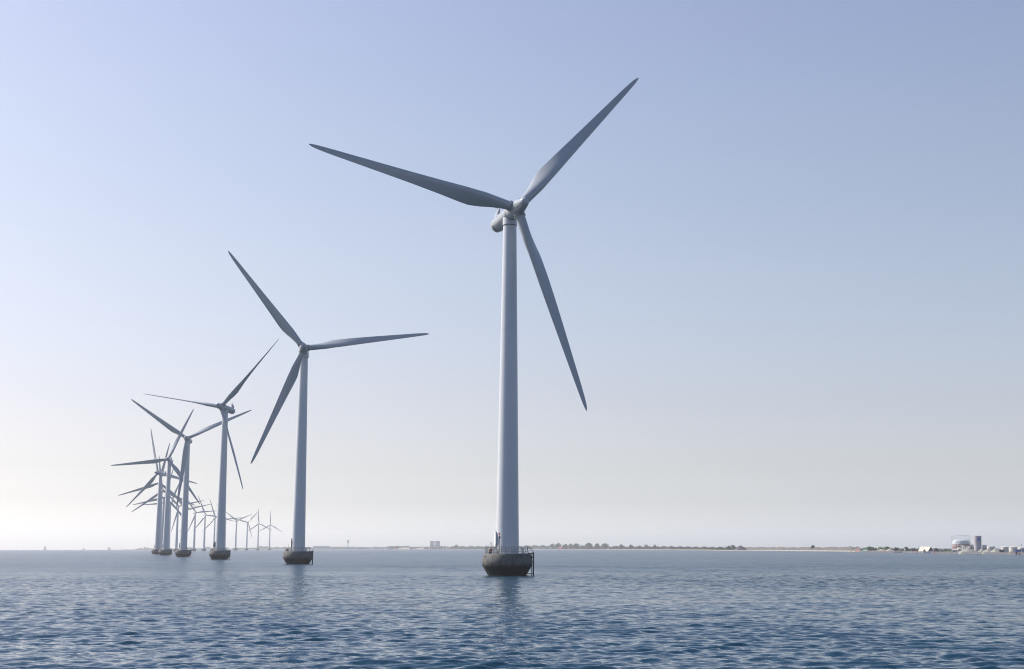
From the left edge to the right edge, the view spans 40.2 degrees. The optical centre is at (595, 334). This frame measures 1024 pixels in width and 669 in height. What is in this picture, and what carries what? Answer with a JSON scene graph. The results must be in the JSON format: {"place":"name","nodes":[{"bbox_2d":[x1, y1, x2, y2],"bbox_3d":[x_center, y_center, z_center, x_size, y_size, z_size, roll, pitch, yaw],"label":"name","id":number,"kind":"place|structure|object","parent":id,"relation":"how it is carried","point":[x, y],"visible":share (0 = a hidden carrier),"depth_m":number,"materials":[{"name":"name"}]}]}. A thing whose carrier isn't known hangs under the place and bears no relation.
{"place":"outdoors","nodes":[
{"label":"outdoors","id":0,"kind":"place"},
{"bbox_2d":[0,548,1023,668],"bbox_3d":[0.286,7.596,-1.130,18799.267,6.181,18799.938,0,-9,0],"label":"sea","id":1,"kind":"structure","parent":0,"point":[415,609],"depth_m":106.27,"materials":[{"name":"blue liquid"}]},
{"bbox_2d":[118,443,190,548],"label":"wind turbine","id":2,"kind":"object","parent":1,"relation":"in","point":[164,486],"visible":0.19,"depth_m":1284.76,"materials":[{"name":"paint"}]},
{"bbox_2d":[111,409,199,554],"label":"wind turbine","id":3,"kind":"object","parent":1,"relation":"in","point":[165,548],"visible":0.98,"depth_m":942.42,"materials":[{"name":"paint"}]},
{"bbox_2d":[133,469,180,547],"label":"wind turbine","id":4,"kind":"object","parent":1,"relation":"in","point":[163,506],"visible":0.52,"depth_m":1646.44,"materials":[{"name":"paint"}]},
{"bbox_2d":[126,430,196,553],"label":"wind turbine","id":5,"kind":"object","parent":1,"relation":"in","point":[158,526],"visible":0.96,"depth_m":1116.74,"materials":[{"name":"paint"}]},
{"bbox_2d":[144,484,180,549],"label":"wind turbine","id":6,"kind":"object","parent":1,"relation":"in","point":[170,513],"visible":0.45,"depth_m":1819.23,"materials":[{"name":"paint"}]},
{"bbox_2d":[132,457,193,547],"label":"wind turbine","id":7,"kind":"object","parent":1,"relation":"in","point":[152,497],"visible":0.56,"depth_m":1462.54,"materials":[{"name":"paint"}]},
{"bbox_2d":[163,489,203,551],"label":"wind turbine","id":8,"kind":"object","parent":1,"relation":"in","point":[176,535],"visible":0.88,"depth_m":1996.49,"materials":[{"name":"paint"}]},
{"bbox_2d":[131,399,250,556],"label":"wind turbine","id":9,"kind":"object","parent":1,"relation":"in","point":[182,551],"visible":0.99,"depth_m":763.52,"materials":[{"name":"paint"}]},
{"bbox_2d":[176,498,209,549],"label":"wind turbine","id":10,"kind":"object","parent":1,"relation":"in","point":[193,507],"visible":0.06,"depth_m":2182.84,"materials":[{"name":"paint"}]},
{"bbox_2d":[188,500,212,550],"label":"wind turbine","id":11,"kind":"object","parent":1,"relation":"in","point":[194,532],"visible":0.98,"depth_m":2355.45,"materials":[{"name":"paint"}]},
{"bbox_2d":[193,496,216,550],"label":"wind turbine","id":12,"kind":"object","parent":1,"relation":"in","point":[204,548],"visible":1,"depth_m":2533.29,"materials":[{"name":"paint"}]},
{"bbox_2d":[146,339,278,558],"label":"wind turbine","id":13,"kind":"object","parent":1,"relation":"in","point":[219,551],"visible":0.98,"depth_m":591.28,"materials":[{"name":"paint"}]},
{"bbox_2d":[203,501,232,548],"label":"wind turbine","id":14,"kind":"object","parent":1,"relation":"in","point":[214,519],"visible":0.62,"depth_m":2707.90,"materials":[{"name":"paint"}]},
{"bbox_2d":[225,518,237,547],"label":"wind turbine","id":15,"kind":"object","parent":1,"relation":"in","point":[225,530],"visible":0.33,"depth_m":2888.09,"materials":[{"name":"paint"}]},
{"bbox_2d":[226,512,251,549],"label":"wind turbine","id":16,"kind":"object","parent":1,"relation":"in","point":[236,529],"visible":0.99,"depth_m":3060.66,"materials":[{"name":"paint"}]},
{"bbox_2d":[236,511,258,549],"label":"wind turbine","id":17,"kind":"object","parent":1,"relation":"in","point":[247,530],"visible":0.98,"depth_m":3241.66,"materials":[{"name":"paint"}]},
{"bbox_2d":[248,512,272,549],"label":"wind turbine","id":18,"kind":"object","parent":1,"relation":"in","point":[258,532],"visible":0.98,"depth_m":3417.59,"materials":[{"name":"paint"}]},
{"bbox_2d":[260,512,281,549],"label":"wind turbine","id":19,"kind":"object","parent":1,"relation":"in","point":[270,525],"visible":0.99,"depth_m":3599.01,"materials":[{"name":"paint"}]},
{"bbox_2d":[228,251,427,563],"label":"wind turbine","id":20,"kind":"object","parent":1,"relation":"in","point":[298,553],"visible":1,"depth_m":418.59,"materials":[{"name":"paint"}]},
{"bbox_2d":[309,78,638,575],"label":"wind turbine","id":21,"kind":"object","parent":1,"relation":"in","point":[506,558],"visible":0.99,"depth_m":244.61,"materials":[{"name":"metal"}]},
{"bbox_2d":[732,550,851,551],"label":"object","id":22,"kind":"object","parent":1,"relation":"in","point":[792,550],"visible":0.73,"depth_m":1557.58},
{"bbox_2d":[0,0,1023,549],"label":"sky","id":23,"kind":"structure","parent":0,"point":[784,269],"materials":[{"name":"blue"}]},
{"bbox_2d":[599,549,736,550],"bbox_3d":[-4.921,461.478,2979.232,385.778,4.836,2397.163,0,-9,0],"label":"beach","id":24,"kind":"structure","parent":0,"point":[652,549],"depth_m":2918.71,"materials":[{"name":"beige sand"}]},
{"bbox_2d":[670,549,899,551],"bbox_3d":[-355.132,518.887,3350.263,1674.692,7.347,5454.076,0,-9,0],"label":"land","id":25,"kind":"structure","parent":0,"point":[754,550],"depth_m":1750.83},
{"bbox_2d":[313,545,329,548],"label":"hangar","id":26,"kind":"structure","parent":25,"relation":"on","point":[321,546],"depth_m":5471.28,"materials":[{"name":"concrete"}]},
{"bbox_2d":[389,546,408,548],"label":"warehouse","id":27,"kind":"structure","parent":25,"relation":"on","point":[392,547],"depth_m":4916.60,"materials":[{"name":"grey"}]},
{"bbox_2d":[429,546,442,548],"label":"power plant hall","id":28,"kind":"structure","parent":25,"relation":"on","point":[434,547],"depth_m":4660.64,"materials":[{"name":"concrete"}]},
{"bbox_2d":[442,547,495,548],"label":"woodland","id":29,"kind":"object","parent":25,"relation":"on","point":[467,548],"visible":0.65,"depth_m":4461.97,"materials":[{"name":"green plant"}]},
{"bbox_2d":[440,545,733,549],"bbox_3d":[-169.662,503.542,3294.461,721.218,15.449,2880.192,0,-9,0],"label":"woodland","id":30,"kind":"object","parent":25,"relation":"on","point":[636,547],"visible":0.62,"depth_m":3133.41,"materials":[{"name":"green plant"}]},
{"bbox_2d":[734,546,746,549],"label":"heap","id":31,"kind":"object","parent":25,"relation":"on","point":[740,548],"visible":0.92,"depth_m":1831.34,"materials":[{"name":"grey gravel"}]},
{"bbox_2d":[735,547,937,550],"bbox_3d":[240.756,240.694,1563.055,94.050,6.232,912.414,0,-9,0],"label":"woodland","id":32,"kind":"object","parent":25,"relation":"on","point":[875,549],"visible":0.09,"depth_m":1275.35,"materials":[{"name":"green plant"}]},
{"bbox_2d":[744,547,860,550],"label":"embankment","id":33,"kind":"structure","parent":0,"point":[808,548],"depth_m":1600.90,"materials":[{"name":"grey stone"}]},
{"bbox_2d":[859,550,1023,554],"bbox_3d":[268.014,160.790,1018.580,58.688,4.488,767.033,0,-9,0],"label":"quay","id":34,"kind":"structure","parent":0,"point":[997,553],"depth_m":955.25,"materials":[{"name":"grey concrete"}]},
{"bbox_2d":[918,547,932,550],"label":"storage hall","id":35,"kind":"structure","parent":34,"relation":"on","point":[927,549],"depth_m":1043.73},
{"bbox_2d":[951,535,970,551],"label":"gas holder","id":36,"kind":"object","parent":34,"relation":"on","point":[956,544],"visible":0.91,"depth_m":989.21,"materials":[{"name":"white metal"}]},
{"bbox_2d":[958,548,975,553],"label":"gravel heap","id":37,"kind":"object","parent":34,"relation":"on","point":[966,550],"visible":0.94,"depth_m":925.31,"materials":[{"name":"beige gravel"}]},
{"bbox_2d":[973,536,980,551],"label":"silo tower","id":38,"kind":"structure","parent":34,"relation":"on","point":[977,543],"depth_m":927.15,"materials":[{"name":"concrete"}]},
{"bbox_2d":[1001,546,1008,551],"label":"storage tank","id":39,"kind":"object","parent":34,"relation":"on","point":[1004,548],"visible":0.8,"depth_m":862.35,"materials":[{"name":"white metal"}]},
{"bbox_2d":[1009,546,1017,551],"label":"storage tank","id":40,"kind":"object","parent":34,"relation":"on","point":[1012,548],"visible":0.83,"depth_m":844.32,"materials":[{"name":"white metal"}]},
{"bbox_2d":[1015,549,1023,554],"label":"shed","id":41,"kind":"structure","parent":34,"relation":"on","point":[1017,550],"depth_m":806.36,"materials":[{"name":"blue metal"}]},
{"bbox_3d":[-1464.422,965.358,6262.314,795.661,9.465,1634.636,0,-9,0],"label":"far coast","id":42,"kind":"structure","parent":0,"visible":0},
{"bbox_2d":[232,546,312,548],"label":"woodland","id":43,"kind":"object","parent":42,"relation":"on","point":[262,547],"visible":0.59,"depth_m":6113.60,"materials":[{"name":"green plant"}]},
{"bbox_3d":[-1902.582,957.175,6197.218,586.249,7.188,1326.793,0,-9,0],"label":"island","id":44,"kind":"structure","parent":0,"visible":0},
{"bbox_2d":[135,548,173,549],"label":"woodland","id":45,"kind":"object","parent":44,"relation":"on","point":[147,549],"visible":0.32,"depth_m":5695.96,"materials":[{"name":"green plant"}]}
]}

